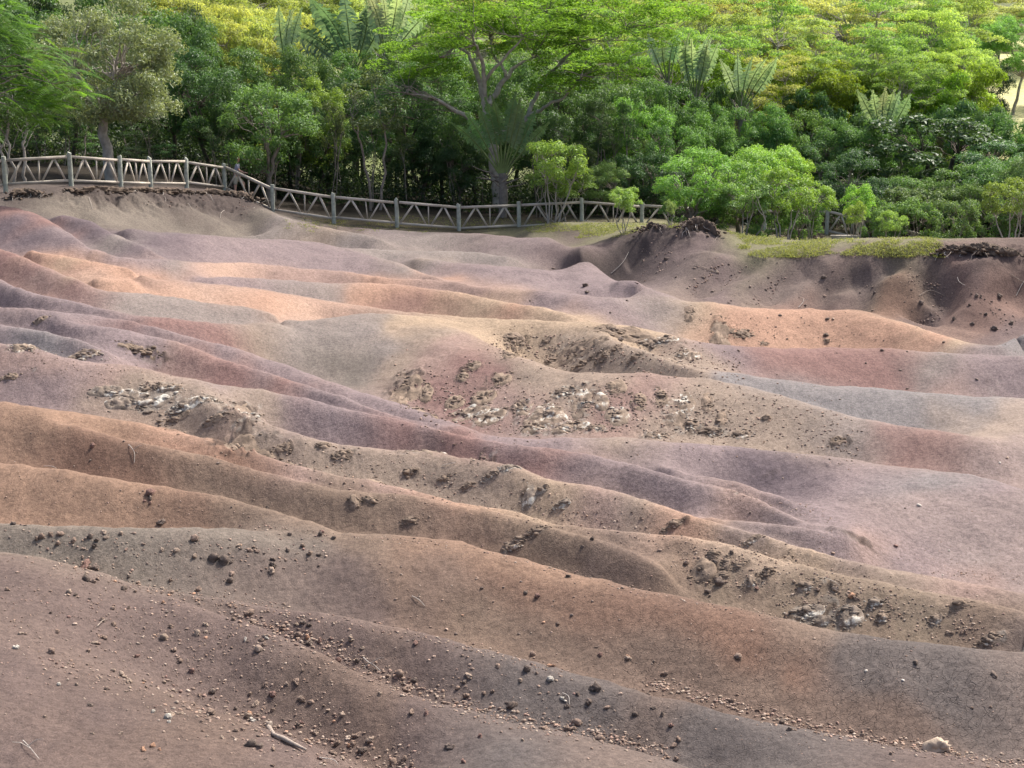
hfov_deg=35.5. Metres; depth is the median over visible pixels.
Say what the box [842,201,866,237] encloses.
shrub
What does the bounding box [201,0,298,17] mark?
flat crowned tree
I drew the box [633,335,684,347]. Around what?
rock crust
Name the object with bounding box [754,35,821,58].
flat crowned tree
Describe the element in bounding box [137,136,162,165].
sapling
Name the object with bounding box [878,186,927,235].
shrub
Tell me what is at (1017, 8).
flat crowned tree
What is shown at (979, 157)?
broadleaf tree
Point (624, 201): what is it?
shrub
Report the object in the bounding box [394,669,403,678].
soil clod
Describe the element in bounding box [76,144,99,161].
sapling
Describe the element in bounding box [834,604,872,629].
rock crust
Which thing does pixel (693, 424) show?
rock crust
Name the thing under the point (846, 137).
broadleaf tree
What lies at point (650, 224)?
turf overhang
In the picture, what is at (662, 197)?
broadleaf tree
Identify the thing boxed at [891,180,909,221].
sapling
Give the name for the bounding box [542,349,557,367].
rock crust
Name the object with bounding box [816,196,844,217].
broadleaf tree
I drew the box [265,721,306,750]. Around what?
dry log
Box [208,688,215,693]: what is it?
soil clod
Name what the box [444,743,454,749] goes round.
soil clod
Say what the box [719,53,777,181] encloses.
fan palm
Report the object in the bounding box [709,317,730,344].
rock crust
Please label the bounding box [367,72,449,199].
broadleaf tree
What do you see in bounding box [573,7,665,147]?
tiered tree
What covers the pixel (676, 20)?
flat crowned tree
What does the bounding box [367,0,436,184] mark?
fan palm
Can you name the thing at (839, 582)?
rock crust
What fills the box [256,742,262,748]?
soil clod
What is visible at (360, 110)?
broadleaf tree
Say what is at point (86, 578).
soil clod
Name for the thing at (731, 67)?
flat crowned tree
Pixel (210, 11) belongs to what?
tiered tree
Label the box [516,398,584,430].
rock crust
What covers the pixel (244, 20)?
flat crowned tree
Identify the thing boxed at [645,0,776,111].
tiered tree
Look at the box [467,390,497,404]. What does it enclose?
rock crust
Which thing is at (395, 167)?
broadleaf tree
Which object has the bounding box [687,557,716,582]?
rock crust
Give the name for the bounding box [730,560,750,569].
rock crust
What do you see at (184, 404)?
rock crust
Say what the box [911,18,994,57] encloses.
flat crowned tree
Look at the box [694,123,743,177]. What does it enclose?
broadleaf tree
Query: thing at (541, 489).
rock crust
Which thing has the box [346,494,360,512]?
rock crust
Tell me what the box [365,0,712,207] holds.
flat topped tree
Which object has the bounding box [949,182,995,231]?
shrub
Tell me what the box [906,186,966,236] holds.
shrub
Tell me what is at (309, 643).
soil clod
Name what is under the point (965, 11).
tiered tree
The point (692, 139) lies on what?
broadleaf tree
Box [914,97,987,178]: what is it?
broadleaf tree
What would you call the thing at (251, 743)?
soil clod
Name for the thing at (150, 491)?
soil clod
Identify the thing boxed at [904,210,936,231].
broadleaf tree
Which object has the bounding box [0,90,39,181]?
slender tree
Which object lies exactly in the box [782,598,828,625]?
rock crust
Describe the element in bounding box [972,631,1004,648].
rock crust
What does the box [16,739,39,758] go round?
dry stalk
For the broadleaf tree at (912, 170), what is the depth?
81.57 m
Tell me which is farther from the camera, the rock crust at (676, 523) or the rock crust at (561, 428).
the rock crust at (561, 428)
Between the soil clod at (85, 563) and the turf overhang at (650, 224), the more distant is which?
the turf overhang at (650, 224)
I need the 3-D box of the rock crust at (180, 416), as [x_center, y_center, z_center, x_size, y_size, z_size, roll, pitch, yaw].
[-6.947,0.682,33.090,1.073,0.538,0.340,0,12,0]
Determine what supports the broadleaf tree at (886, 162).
on the hillside
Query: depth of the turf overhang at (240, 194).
64.94 m
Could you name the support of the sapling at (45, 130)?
on the ground at (298, 333)
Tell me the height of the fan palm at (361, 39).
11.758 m
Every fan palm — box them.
[269,5,302,173]
[276,0,393,183]
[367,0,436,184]
[451,91,549,217]
[647,32,683,195]
[677,33,719,160]
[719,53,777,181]
[856,87,911,179]
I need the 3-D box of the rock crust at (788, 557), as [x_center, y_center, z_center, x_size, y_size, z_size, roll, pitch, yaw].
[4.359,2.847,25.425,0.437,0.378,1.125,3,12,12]
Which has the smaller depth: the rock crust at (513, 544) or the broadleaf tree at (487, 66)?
the rock crust at (513, 544)
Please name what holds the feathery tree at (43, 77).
on the ground at (298, 333)
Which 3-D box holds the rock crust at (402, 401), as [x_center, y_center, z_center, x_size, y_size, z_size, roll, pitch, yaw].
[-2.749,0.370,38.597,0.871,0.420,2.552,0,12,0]
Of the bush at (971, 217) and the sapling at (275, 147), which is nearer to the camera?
the bush at (971, 217)
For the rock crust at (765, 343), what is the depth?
46.98 m
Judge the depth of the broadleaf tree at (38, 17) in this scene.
77.56 m
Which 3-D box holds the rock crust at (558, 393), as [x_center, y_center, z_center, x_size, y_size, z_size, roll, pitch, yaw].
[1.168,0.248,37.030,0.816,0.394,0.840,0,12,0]
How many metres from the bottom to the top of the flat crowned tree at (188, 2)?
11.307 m
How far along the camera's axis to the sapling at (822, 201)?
71.02 m
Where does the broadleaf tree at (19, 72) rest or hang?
on the hillside
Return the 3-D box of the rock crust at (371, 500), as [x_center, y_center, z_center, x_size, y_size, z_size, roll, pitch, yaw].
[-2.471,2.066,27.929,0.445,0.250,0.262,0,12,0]
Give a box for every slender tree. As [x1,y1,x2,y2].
[0,84,41,177]
[0,87,15,129]
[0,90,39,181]
[0,91,55,181]
[341,70,410,210]
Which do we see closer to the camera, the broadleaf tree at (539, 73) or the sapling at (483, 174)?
the sapling at (483, 174)
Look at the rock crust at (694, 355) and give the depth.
41.67 m
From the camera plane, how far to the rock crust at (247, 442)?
31.69 m
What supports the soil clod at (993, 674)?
on the ground at (298, 333)
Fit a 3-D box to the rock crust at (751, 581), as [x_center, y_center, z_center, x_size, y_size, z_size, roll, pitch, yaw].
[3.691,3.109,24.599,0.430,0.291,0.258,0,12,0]
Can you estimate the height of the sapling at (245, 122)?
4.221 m
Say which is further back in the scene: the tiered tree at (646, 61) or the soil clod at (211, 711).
the tiered tree at (646, 61)
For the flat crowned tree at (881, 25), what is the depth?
118.88 m
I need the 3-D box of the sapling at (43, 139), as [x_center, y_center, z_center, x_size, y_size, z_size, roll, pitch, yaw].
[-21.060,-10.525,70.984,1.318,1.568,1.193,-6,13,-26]
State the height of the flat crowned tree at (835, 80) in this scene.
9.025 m
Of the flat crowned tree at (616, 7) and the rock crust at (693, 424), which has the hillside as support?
the flat crowned tree at (616, 7)
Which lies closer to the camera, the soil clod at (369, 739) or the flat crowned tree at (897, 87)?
the soil clod at (369, 739)
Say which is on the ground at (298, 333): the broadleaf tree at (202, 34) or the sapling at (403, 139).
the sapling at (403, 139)
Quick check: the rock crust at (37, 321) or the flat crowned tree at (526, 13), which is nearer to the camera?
the rock crust at (37, 321)
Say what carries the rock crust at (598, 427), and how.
on the ground at (298, 333)
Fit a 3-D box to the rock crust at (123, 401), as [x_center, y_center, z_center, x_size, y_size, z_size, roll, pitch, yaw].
[-7.852,0.413,33.666,2.356,0.517,0.822,0,12,0]
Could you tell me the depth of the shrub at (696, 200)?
62.00 m
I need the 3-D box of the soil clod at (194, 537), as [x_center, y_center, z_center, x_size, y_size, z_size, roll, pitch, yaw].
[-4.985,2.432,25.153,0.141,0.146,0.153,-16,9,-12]
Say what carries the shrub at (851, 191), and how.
on the ground at (298, 333)
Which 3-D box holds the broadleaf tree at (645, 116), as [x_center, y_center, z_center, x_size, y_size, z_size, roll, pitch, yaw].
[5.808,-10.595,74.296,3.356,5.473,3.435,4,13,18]
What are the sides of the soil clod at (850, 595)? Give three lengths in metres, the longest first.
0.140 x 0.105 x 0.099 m
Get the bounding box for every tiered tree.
[189,2,269,153]
[240,0,331,166]
[383,0,486,91]
[501,11,595,109]
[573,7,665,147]
[605,16,735,143]
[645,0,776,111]
[676,25,786,126]
[699,0,818,88]
[729,54,812,148]
[735,14,860,126]
[770,0,901,76]
[780,49,889,171]
[812,24,930,180]
[837,0,967,59]
[858,52,968,170]
[891,7,996,169]
[893,0,1010,151]
[909,49,982,169]
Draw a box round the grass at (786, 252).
[284,214,944,257]
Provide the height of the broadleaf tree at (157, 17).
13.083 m
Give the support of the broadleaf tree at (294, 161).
on the ground at (298, 333)
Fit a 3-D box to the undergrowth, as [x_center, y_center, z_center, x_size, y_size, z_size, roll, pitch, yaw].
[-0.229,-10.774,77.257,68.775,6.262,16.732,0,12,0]
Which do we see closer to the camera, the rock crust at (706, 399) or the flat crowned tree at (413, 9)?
the rock crust at (706, 399)
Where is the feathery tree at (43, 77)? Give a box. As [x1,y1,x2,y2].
[0,0,112,149]
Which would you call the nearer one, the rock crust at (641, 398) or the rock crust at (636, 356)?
the rock crust at (641, 398)
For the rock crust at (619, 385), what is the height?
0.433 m
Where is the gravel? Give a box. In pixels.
[0,199,1023,767]
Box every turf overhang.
[4,188,52,200]
[62,186,204,200]
[200,187,265,204]
[631,221,668,236]
[673,216,726,239]
[924,242,1023,263]
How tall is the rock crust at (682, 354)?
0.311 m
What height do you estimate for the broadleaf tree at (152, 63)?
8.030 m
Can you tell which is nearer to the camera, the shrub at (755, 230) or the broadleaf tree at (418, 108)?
the shrub at (755, 230)
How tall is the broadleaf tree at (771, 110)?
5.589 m
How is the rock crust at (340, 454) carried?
on the ground at (298, 333)
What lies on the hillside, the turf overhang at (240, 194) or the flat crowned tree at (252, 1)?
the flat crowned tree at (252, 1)
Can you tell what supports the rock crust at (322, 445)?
on the ground at (298, 333)
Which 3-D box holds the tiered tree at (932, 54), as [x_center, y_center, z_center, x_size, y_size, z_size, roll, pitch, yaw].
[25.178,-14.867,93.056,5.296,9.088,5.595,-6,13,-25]
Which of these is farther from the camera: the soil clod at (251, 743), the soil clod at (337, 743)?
the soil clod at (337, 743)
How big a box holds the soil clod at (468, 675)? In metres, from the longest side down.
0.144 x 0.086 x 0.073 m
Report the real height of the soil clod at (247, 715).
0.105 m
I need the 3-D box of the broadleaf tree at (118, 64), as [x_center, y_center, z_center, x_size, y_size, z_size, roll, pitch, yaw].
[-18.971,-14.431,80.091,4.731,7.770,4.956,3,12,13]
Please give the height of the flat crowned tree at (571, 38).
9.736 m
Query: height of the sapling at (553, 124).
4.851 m
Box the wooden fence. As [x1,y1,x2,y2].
[0,152,926,237]
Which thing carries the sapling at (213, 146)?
on the ground at (298, 333)
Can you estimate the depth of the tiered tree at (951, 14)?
98.64 m
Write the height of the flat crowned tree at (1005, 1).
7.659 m
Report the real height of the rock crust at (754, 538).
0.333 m
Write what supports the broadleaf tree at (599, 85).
on the hillside
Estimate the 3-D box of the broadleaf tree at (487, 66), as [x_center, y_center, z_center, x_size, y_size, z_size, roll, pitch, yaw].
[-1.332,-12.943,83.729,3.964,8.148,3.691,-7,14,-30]
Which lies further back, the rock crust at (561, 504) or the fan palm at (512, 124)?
the fan palm at (512, 124)
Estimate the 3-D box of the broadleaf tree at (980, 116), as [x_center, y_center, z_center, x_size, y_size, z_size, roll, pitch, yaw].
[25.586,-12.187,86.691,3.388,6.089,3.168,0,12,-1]
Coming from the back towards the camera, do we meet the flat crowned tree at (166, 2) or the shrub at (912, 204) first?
the flat crowned tree at (166, 2)
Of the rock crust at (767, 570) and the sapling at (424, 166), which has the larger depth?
the sapling at (424, 166)
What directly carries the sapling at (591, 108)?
on the ground at (298, 333)
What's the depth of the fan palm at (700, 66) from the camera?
83.99 m
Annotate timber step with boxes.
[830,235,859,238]
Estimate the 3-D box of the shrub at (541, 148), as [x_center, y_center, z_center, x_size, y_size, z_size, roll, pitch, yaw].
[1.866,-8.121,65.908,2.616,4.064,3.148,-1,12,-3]
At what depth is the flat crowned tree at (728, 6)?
134.53 m
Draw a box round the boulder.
[922,737,950,752]
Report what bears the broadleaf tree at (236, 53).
on the hillside
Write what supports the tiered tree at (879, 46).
on the hillside
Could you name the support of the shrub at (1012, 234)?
on the ground at (298, 333)
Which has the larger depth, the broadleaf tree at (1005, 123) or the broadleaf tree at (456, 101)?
the broadleaf tree at (1005, 123)
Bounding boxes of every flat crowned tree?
[116,0,180,19]
[148,0,212,27]
[174,0,277,9]
[180,0,247,24]
[199,12,273,153]
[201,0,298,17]
[202,15,271,79]
[205,19,295,141]
[230,3,310,65]
[254,0,365,22]
[264,18,332,79]
[282,0,363,50]
[325,6,394,70]
[329,0,432,76]
[377,20,449,66]
[440,0,517,63]
[500,0,578,61]
[545,7,606,67]
[571,28,656,101]
[573,0,649,22]
[598,12,675,115]
[619,30,684,108]
[634,7,729,48]
[656,49,735,129]
[665,0,754,19]
[665,17,734,74]
[682,0,774,47]
[706,51,790,117]
[719,7,803,49]
[732,0,824,16]
[747,17,865,50]
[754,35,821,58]
[756,51,864,134]
[760,0,854,26]
[792,42,877,177]
[817,43,882,61]
[823,1,931,38]
[830,0,920,23]
[830,70,900,178]
[862,20,945,54]
[872,30,980,178]
[878,58,933,114]
[886,0,998,32]
[899,67,973,169]
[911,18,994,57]
[931,54,1009,159]
[951,0,1023,51]
[953,49,999,159]
[957,2,1023,59]
[974,13,1023,114]
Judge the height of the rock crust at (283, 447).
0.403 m
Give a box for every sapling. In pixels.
[15,139,39,161]
[22,130,50,155]
[27,110,51,162]
[51,114,73,165]
[68,111,90,167]
[71,132,98,165]
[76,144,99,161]
[79,107,95,164]
[118,117,143,165]
[122,146,146,172]
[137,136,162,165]
[138,113,167,172]
[151,143,177,172]
[199,126,228,184]
[213,108,243,182]
[218,102,244,187]
[236,101,255,171]
[263,129,287,201]
[282,107,309,197]
[320,99,345,202]
[324,118,351,200]
[356,110,386,206]
[392,134,416,205]
[405,145,427,199]
[439,115,469,203]
[469,137,488,204]
[528,118,552,217]
[546,113,573,210]
[574,141,597,214]
[584,96,612,211]
[599,102,623,209]
[608,101,634,209]
[616,93,644,213]
[624,137,650,210]
[645,120,674,214]
[811,180,829,197]
[815,185,830,226]
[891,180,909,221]
[930,185,949,197]
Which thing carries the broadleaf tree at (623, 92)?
on the hillside
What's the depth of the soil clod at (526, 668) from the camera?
20.81 m
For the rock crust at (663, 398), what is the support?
on the ground at (298, 333)
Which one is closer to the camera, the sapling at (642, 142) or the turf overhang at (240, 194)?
the turf overhang at (240, 194)
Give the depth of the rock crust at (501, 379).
38.56 m
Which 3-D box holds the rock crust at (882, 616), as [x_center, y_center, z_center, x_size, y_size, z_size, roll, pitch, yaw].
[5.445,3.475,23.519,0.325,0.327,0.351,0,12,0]
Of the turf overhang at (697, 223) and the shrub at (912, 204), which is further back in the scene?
the shrub at (912, 204)
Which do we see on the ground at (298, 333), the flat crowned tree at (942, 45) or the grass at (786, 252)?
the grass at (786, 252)
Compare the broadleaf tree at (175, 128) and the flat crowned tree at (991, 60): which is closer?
the broadleaf tree at (175, 128)
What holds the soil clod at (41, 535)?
on the ground at (298, 333)
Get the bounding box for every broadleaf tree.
[0,0,62,136]
[0,0,66,134]
[0,3,73,153]
[0,23,36,120]
[8,0,96,129]
[25,0,189,180]
[31,33,102,163]
[38,0,141,142]
[89,0,187,148]
[89,17,180,148]
[134,44,215,165]
[142,11,229,152]
[147,2,222,151]
[149,34,219,154]
[167,54,251,174]
[189,44,276,131]
[211,82,270,181]
[216,82,322,201]
[236,54,299,142]
[254,91,326,188]
[263,105,327,196]
[270,44,338,180]
[280,75,353,192]
[294,66,350,169]
[302,142,357,193]
[317,77,378,193]
[326,49,395,180]
[349,35,427,185]
[361,56,419,164]
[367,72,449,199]
[372,47,431,164]
[385,134,462,201]
[387,53,472,191]
[392,54,451,183]
[400,95,480,200]
[422,59,498,163]
[428,47,473,185]
[430,137,488,207]
[438,50,498,191]
[438,101,509,204]
[455,59,513,183]
[473,47,541,119]
[486,54,545,195]
[502,103,562,199]
[503,47,564,186]
[504,63,588,197]
[513,57,578,170]
[541,95,613,206]
[545,67,602,165]
[553,73,610,192]
[558,132,613,206]
[561,72,636,159]
[582,113,637,176]
[593,154,648,213]
[604,75,676,199]
[606,96,674,203]
[627,150,685,212]
[634,83,708,167]
[638,79,710,166]
[645,111,707,185]
[655,186,686,215]
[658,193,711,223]
[671,101,718,186]
[675,103,737,161]
[686,165,756,222]
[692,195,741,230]
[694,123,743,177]
[703,80,755,157]
[713,104,767,170]
[739,100,795,167]
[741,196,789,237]
[742,166,798,213]
[744,115,798,163]
[776,108,835,175]
[777,187,825,222]
[780,134,817,159]
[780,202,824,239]
[782,86,839,176]
[809,101,873,178]
[811,116,864,183]
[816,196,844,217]
[835,119,901,184]
[838,201,883,234]
[849,110,912,180]
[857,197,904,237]
[860,112,1008,198]
[875,116,932,180]
[879,174,929,213]
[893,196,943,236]
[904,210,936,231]
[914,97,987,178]
[914,162,997,204]
[917,187,947,230]
[927,198,965,232]
[953,103,1014,178]
[955,140,1023,198]
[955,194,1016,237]
[960,155,1023,235]
[964,111,1023,173]
[982,53,1016,155]
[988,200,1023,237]
[997,155,1023,219]
[1011,120,1023,158]
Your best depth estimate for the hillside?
132.40 m
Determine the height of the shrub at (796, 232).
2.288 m
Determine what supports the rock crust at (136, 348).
on the ground at (298, 333)
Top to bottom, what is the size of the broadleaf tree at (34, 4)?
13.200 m
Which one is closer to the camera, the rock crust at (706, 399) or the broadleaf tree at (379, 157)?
the rock crust at (706, 399)
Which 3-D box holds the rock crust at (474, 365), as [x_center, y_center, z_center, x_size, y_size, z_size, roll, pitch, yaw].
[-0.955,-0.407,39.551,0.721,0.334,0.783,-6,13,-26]
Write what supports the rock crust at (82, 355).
on the ground at (298, 333)
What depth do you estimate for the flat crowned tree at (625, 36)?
101.76 m
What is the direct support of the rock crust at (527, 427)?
on the ground at (298, 333)
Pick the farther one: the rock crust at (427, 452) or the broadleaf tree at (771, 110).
the broadleaf tree at (771, 110)
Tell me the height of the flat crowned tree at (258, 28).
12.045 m
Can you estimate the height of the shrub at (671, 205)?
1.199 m
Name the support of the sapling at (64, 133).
on the ground at (298, 333)
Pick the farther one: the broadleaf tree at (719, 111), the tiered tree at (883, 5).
the tiered tree at (883, 5)
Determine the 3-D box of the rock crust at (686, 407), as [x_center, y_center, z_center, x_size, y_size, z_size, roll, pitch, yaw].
[3.786,0.641,35.975,1.131,0.771,2.120,0,12,0]
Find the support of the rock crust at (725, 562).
on the ground at (298, 333)
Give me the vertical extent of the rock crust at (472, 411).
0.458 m
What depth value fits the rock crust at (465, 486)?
29.89 m
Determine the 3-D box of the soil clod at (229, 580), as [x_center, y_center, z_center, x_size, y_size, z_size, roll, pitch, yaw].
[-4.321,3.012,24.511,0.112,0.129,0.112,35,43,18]
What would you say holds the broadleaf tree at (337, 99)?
on the ground at (298, 333)
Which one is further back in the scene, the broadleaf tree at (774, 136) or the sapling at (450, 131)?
the broadleaf tree at (774, 136)
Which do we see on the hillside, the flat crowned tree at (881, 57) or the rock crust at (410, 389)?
the flat crowned tree at (881, 57)
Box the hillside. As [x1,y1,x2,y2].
[2,0,1023,208]
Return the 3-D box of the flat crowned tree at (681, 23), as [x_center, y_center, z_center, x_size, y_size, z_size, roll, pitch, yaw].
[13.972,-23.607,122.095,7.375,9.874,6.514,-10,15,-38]
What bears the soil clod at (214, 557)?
on the ground at (298, 333)
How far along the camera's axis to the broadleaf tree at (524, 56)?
86.67 m
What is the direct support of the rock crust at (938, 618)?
on the ground at (298, 333)
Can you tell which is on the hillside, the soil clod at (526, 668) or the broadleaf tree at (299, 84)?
the broadleaf tree at (299, 84)
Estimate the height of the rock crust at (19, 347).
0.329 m
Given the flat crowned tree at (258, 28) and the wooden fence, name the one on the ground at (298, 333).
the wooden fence
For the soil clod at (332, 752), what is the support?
on the ground at (298, 333)
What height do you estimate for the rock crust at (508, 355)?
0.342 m
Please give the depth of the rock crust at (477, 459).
30.61 m
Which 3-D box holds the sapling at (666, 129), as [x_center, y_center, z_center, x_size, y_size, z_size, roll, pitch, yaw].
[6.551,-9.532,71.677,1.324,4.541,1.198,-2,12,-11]
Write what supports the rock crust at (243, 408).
on the ground at (298, 333)
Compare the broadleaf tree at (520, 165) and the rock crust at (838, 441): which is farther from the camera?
the broadleaf tree at (520, 165)
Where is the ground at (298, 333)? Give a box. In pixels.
[0,139,1023,767]
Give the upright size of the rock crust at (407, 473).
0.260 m
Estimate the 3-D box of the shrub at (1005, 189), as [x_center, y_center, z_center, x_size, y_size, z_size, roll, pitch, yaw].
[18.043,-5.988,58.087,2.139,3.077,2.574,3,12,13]
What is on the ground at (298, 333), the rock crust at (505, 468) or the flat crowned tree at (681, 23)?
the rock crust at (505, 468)
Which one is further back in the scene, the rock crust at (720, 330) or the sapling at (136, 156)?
the sapling at (136, 156)
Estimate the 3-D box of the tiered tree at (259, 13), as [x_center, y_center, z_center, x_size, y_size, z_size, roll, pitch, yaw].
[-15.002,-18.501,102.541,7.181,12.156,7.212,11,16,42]
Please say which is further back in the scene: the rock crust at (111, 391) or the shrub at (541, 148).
the shrub at (541, 148)
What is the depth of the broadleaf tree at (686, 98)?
84.96 m
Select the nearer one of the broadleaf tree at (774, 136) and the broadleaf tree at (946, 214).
the broadleaf tree at (946, 214)
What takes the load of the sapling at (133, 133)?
on the ground at (298, 333)
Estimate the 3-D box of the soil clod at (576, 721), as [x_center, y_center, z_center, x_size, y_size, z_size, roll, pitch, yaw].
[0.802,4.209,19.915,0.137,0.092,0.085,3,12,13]
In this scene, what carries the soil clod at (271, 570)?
on the ground at (298, 333)
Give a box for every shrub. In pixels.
[524,167,598,221]
[525,137,588,223]
[580,161,629,216]
[608,187,642,233]
[652,145,745,218]
[664,199,676,225]
[693,146,789,233]
[710,174,778,234]
[736,143,810,213]
[747,165,820,239]
[780,153,815,186]
[789,185,839,239]
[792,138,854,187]
[820,147,892,231]
[839,181,875,237]
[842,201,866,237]
[874,210,909,236]
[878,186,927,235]
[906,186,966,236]
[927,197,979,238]
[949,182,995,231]
[980,176,1023,237]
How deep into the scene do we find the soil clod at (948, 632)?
23.04 m
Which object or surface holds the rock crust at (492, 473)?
on the ground at (298, 333)
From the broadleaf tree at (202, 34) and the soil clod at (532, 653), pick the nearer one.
the soil clod at (532, 653)
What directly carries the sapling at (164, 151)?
on the ground at (298, 333)
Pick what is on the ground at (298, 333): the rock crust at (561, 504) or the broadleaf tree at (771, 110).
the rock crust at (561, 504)
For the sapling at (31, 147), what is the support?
on the ground at (298, 333)
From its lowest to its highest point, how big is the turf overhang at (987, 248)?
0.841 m
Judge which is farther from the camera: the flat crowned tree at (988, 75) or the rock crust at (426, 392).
the flat crowned tree at (988, 75)
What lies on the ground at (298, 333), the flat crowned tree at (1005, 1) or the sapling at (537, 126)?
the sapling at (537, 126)
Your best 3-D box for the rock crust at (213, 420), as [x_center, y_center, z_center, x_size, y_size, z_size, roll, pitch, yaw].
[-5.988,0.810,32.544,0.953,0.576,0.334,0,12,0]
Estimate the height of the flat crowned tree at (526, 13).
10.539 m
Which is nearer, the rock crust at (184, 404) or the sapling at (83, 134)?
the rock crust at (184, 404)
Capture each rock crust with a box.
[0,373,22,381]
[8,343,46,352]
[31,316,50,325]
[67,349,110,360]
[87,385,133,397]
[95,389,178,412]
[113,337,165,359]
[139,382,182,392]
[157,395,216,418]
[157,404,200,426]
[189,393,225,404]
[202,409,234,427]
[211,418,292,462]
[219,402,264,424]
[271,439,291,453]
[311,442,334,451]
[326,449,360,462]
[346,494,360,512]
[359,496,378,503]
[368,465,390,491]
[388,390,407,403]
[395,374,435,401]
[396,517,426,528]
[398,444,455,461]
[400,468,419,477]
[406,397,438,418]
[419,378,434,405]
[436,473,456,483]
[444,394,466,409]
[449,402,492,423]
[456,367,472,385]
[457,481,476,492]
[463,360,486,373]
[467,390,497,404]
[469,453,490,470]
[471,406,512,427]
[479,470,499,482]
[484,370,520,388]
[496,332,526,353]
[496,350,517,363]
[497,464,521,472]
[502,534,531,550]
[509,422,546,435]
[512,396,532,416]
[514,524,551,542]
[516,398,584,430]
[521,482,535,515]
[530,420,589,434]
[535,483,549,495]
[538,336,550,347]
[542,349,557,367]
[549,384,576,399]
[549,497,570,512]
[554,336,595,367]
[565,356,592,372]
[569,388,595,419]
[575,323,653,343]
[583,424,617,431]
[591,391,612,414]
[594,347,611,364]
[600,377,627,396]
[601,398,634,431]
[607,344,622,354]
[622,353,642,366]
[623,392,651,411]
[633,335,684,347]
[642,430,670,438]
[655,386,673,411]
[658,518,684,533]
[666,388,699,425]
[672,414,704,435]
[674,344,692,359]
[684,305,694,324]
[687,349,705,360]
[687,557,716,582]
[691,426,729,438]
[698,388,715,416]
[705,549,720,560]
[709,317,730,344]
[712,568,729,580]
[715,409,733,427]
[718,554,732,568]
[725,428,756,438]
[727,326,754,338]
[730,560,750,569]
[738,576,764,587]
[741,534,765,547]
[756,566,778,577]
[758,339,769,346]
[760,414,771,421]
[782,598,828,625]
[783,548,793,563]
[790,577,825,593]
[812,615,835,626]
[827,436,847,447]
[830,579,842,586]
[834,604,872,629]
[860,596,884,611]
[873,606,889,625]
[925,612,945,628]
[945,598,975,612]
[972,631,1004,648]
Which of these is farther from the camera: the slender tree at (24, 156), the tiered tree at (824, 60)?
the tiered tree at (824, 60)
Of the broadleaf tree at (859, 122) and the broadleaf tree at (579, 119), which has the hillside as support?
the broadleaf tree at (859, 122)
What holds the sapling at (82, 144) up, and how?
on the ground at (298, 333)
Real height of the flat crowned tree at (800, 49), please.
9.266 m
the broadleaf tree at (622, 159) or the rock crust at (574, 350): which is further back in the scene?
the broadleaf tree at (622, 159)
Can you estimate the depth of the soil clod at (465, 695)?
20.68 m
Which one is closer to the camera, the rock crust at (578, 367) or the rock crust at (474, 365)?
the rock crust at (474, 365)
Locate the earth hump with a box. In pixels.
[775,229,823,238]
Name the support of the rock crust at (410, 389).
on the ground at (298, 333)
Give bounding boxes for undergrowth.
[0,118,1023,237]
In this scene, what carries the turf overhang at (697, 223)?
on the ground at (298, 333)
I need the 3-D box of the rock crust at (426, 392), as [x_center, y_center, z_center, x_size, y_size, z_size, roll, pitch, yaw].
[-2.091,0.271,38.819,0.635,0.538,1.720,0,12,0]
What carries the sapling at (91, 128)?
on the ground at (298, 333)
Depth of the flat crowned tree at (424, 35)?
123.30 m
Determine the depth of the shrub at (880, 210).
66.83 m
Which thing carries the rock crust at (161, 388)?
on the ground at (298, 333)
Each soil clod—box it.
[38,533,44,539]
[47,647,54,653]
[56,531,64,535]
[79,558,90,568]
[82,575,89,581]
[90,564,98,570]
[121,585,127,590]
[145,488,155,496]
[156,518,165,524]
[159,633,168,639]
[163,713,171,718]
[190,534,198,541]
[194,629,199,636]
[206,708,215,714]
[208,553,218,562]
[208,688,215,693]
[219,554,228,565]
[226,577,232,582]
[244,609,253,616]
[244,712,252,718]
[244,739,257,746]
[251,700,259,707]
[254,645,262,651]
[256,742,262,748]
[268,567,274,573]
[269,691,275,696]
[270,561,276,567]
[292,678,298,685]
[305,640,312,645]
[328,750,337,755]
[333,740,341,746]
[351,731,360,737]
[357,747,363,753]
[365,736,373,742]
[389,757,396,765]
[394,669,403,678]
[397,755,406,764]
[402,684,411,691]
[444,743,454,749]
[462,693,469,697]
[465,672,471,679]
[506,701,517,708]
[523,665,530,671]
[529,651,535,656]
[538,726,548,729]
[546,676,553,681]
[563,725,571,730]
[571,718,580,725]
[586,698,591,705]
[588,680,600,691]
[595,734,604,740]
[714,576,723,585]
[734,653,741,659]
[848,592,854,598]
[945,630,953,634]
[991,670,997,678]
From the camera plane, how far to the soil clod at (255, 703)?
20.36 m
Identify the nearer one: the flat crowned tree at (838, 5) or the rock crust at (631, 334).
the rock crust at (631, 334)
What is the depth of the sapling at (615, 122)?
72.32 m
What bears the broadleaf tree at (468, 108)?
on the ground at (298, 333)
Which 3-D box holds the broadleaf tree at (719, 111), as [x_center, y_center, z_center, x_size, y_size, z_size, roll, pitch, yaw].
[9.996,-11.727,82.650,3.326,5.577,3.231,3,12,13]
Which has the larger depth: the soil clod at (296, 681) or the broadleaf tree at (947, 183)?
the broadleaf tree at (947, 183)
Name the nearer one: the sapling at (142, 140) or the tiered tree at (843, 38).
the sapling at (142, 140)
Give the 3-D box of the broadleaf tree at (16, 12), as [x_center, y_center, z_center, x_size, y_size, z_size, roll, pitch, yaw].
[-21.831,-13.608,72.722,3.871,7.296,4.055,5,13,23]
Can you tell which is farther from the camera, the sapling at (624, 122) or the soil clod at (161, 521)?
the sapling at (624, 122)
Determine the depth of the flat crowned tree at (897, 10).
142.79 m

